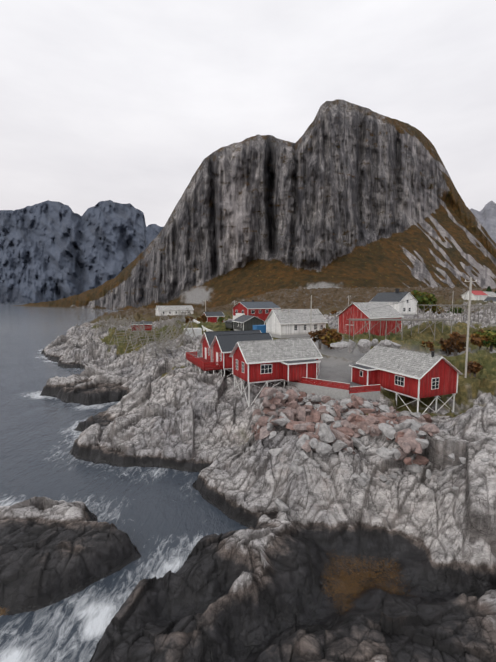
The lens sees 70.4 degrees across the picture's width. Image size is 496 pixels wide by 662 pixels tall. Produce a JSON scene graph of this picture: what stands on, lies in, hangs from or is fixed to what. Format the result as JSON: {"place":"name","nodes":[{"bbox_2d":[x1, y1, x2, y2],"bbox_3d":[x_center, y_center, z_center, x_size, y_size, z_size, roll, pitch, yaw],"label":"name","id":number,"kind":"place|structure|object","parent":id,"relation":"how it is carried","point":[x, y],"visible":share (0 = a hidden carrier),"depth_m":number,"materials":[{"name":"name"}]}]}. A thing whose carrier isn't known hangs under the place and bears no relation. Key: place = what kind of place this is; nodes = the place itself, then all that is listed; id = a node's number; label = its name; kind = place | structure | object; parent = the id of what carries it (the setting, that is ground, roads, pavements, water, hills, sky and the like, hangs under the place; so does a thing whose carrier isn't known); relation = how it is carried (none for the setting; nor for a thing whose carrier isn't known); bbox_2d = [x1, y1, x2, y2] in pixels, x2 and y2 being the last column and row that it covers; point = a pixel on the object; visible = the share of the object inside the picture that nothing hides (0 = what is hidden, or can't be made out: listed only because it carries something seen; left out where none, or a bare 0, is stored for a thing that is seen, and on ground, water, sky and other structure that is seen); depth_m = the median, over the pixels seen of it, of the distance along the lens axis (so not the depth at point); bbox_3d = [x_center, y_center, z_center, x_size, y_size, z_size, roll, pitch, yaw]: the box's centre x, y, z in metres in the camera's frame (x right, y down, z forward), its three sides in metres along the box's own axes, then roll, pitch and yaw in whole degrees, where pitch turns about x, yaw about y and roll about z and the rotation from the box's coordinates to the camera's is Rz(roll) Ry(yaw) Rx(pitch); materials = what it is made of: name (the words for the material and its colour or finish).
{"place":"outdoors","nodes":[
{"label":"outdoors","id":0,"kind":"place"},
{"bbox_2d":[0,200,162,302],"bbox_3d":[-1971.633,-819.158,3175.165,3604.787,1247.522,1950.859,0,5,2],"label":"mountain terrain","id":1,"kind":"structure","parent":0,"point":[52,250],"depth_m":3362.86,"materials":[{"name":"grey stone"}]},
{"bbox_2d":[0,303,247,661],"bbox_3d":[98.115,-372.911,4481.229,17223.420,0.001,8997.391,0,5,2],"label":"sea water","id":2,"kind":"structure","parent":0,"point":[166,520],"depth_m":35.55,"materials":[{"name":"grey liquid"}]},
{"bbox_2d":[0,286,495,661],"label":"coast terrain","id":3,"kind":"structure","parent":0,"point":[340,564],"depth_m":26.68,"materials":[{"name":"grey stone"}]},
{"bbox_2d":[131,321,152,331],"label":"shed","id":4,"kind":"structure","parent":3,"relation":"on","point":[149,323],"depth_m":121.19,"materials":[{"name":"red"}]},
{"bbox_2d":[94,308,196,366],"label":"fish racks","id":5,"kind":"object","parent":3,"relation":"on","point":[166,338],"visible":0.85,"depth_m":98.89,"materials":[{"name":"grey wood"}]},
{"bbox_2d":[155,305,193,315],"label":"building","id":6,"kind":"structure","parent":3,"relation":"on","point":[169,310],"depth_m":221.31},
{"bbox_2d":[184,328,201,336],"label":"shed","id":7,"kind":"structure","parent":3,"relation":"on","point":[197,331],"depth_m":100.41,"materials":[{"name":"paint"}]},
{"bbox_2d":[193,319,211,331],"bbox_3d":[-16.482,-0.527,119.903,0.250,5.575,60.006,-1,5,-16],"label":"boats","id":8,"kind":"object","parent":3,"relation":"on","point":[204,328],"depth_m":111.36,"materials":[{"name":"white plastic"}]},
{"bbox_2d":[202,312,224,322],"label":"cabin","id":9,"kind":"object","parent":3,"relation":"on","point":[212,317],"depth_m":121.82,"materials":[{"name":"red wood"}]},
{"bbox_2d":[186,333,272,376],"bbox_3d":[-3.189,4.337,60.589,12.310,8.173,12.325,-2,5,-23],"label":"cabin","id":10,"kind":"object","parent":3,"relation":"on","point":[222,346],"visible":0.6,"depth_m":56.19,"materials":[{"name":"red wood"}]},
{"bbox_2d":[200,330,260,361],"bbox_3d":[-2.717,4.306,64.234,10.920,8.747,6.050,-2,5,-23],"label":"cabin","id":11,"kind":"object","parent":3,"relation":"on","point":[207,339],"visible":0.33,"depth_m":62.58,"materials":[{"name":"red wood"}]},
{"bbox_2d":[225,315,264,330],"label":"grey house","id":12,"kind":"structure","parent":3,"relation":"on","point":[245,322],"depth_m":94.88,"materials":[{"name":"grey wood"}]},
{"bbox_2d":[232,300,280,320],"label":"red house","id":13,"kind":"structure","parent":3,"relation":"on","point":[253,308],"depth_m":117.27,"materials":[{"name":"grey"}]},
{"bbox_2d":[253,325,265,332],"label":"blue container","id":14,"kind":"object","parent":3,"relation":"on","point":[262,328],"visible":0.58,"depth_m":86.04,"materials":[{"name":"blue paint"}]},
{"bbox_2d":[229,338,322,406],"bbox_3d":[4.091,5.481,47.870,11.410,8.536,7.525,-2,5,-23],"label":"cabin","id":15,"kind":"object","parent":3,"relation":"on","point":[266,361],"visible":0.9,"depth_m":45.80,"materials":[{"name":"red wood"}]},
{"bbox_2d":[265,309,327,338],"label":"white house","id":16,"kind":"structure","parent":3,"relation":"on","point":[285,323],"depth_m":81.90,"materials":[{"name":"white wood"}]},
{"bbox_2d":[288,377,380,400],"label":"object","id":17,"kind":"object","parent":3,"relation":"on","point":[331,390],"visible":0.79,"depth_m":43.06,"materials":[{"name":"wood"}]},
{"bbox_2d":[205,277,476,377],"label":"utility poles","id":18,"kind":"object","parent":3,"relation":"on","point":[469,306],"visible":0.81,"depth_m":41.19,"materials":[{"name":"grey wood"}]},
{"bbox_2d":[210,280,469,314],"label":"power wires","id":19,"kind":"object","parent":18,"relation":"attached to","point":[368,309],"visible":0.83,"depth_m":60.06,"materials":[{"name":"black metal"}]},
{"bbox_2d":[250,339,489,511],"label":"boulders","id":20,"kind":"object","parent":3,"relation":"on","point":[338,431],"visible":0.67,"depth_m":34.09,"materials":[{"name":"grey stone"}]},
{"bbox_2d":[336,302,403,335],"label":"barn","id":21,"kind":"structure","parent":3,"relation":"on","point":[386,312],"depth_m":78.81,"materials":[{"name":"red wood"}]},
{"bbox_2d":[369,289,417,314],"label":"white house","id":22,"kind":"structure","parent":3,"relation":"on","point":[408,307],"depth_m":122.52,"materials":[{"name":"grey wood"}]},
{"bbox_2d":[349,345,461,413],"bbox_3d":[19.913,6.164,45.952,8.525,8.191,11.000,-2,5,-22],"label":"cabin","id":23,"kind":"object","parent":3,"relation":"on","point":[413,374],"visible":0.9,"depth_m":42.76,"materials":[{"name":"red wood"}]},
{"bbox_2d":[347,305,495,340],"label":"flat fish racks","id":24,"kind":"object","parent":3,"relation":"on","point":[411,320],"visible":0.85,"depth_m":70.81,"materials":[{"name":"grey wood"}]},
{"bbox_2d":[461,290,487,299],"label":"house","id":25,"kind":"structure","parent":3,"relation":"on","point":[478,295],"depth_m":208.48,"materials":[{"name":"white wood"}]},
{"bbox_2d":[483,291,495,296],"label":"house","id":26,"kind":"structure","parent":3,"relation":"on","point":[491,294],"depth_m":212.72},
{"bbox_2d":[484,297,495,302],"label":"house","id":27,"kind":"structure","parent":3,"relation":"on","point":[493,299],"depth_m":201.40,"materials":[{"name":"grey"}]},
{"bbox_2d":[0,0,495,226],"label":"sky","id":28,"kind":"structure","parent":0,"point":[119,101],"materials":[{"name":"white"}]},
{"bbox_2d":[13,99,495,309],"bbox_3d":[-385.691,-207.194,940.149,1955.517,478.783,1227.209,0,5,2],"label":"mountain terrain","id":29,"kind":"structure","parent":0,"point":[340,193],"depth_m":583.93,"materials":[{"name":"grey stone"}]},
{"bbox_2d":[470,201,495,242],"bbox_3d":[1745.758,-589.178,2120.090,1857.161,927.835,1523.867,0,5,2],"label":"mountain terrain","id":30,"kind":"structure","parent":0,"point":[485,216],"depth_m":2539.05,"materials":[{"name":"grey stone"}]}
]}

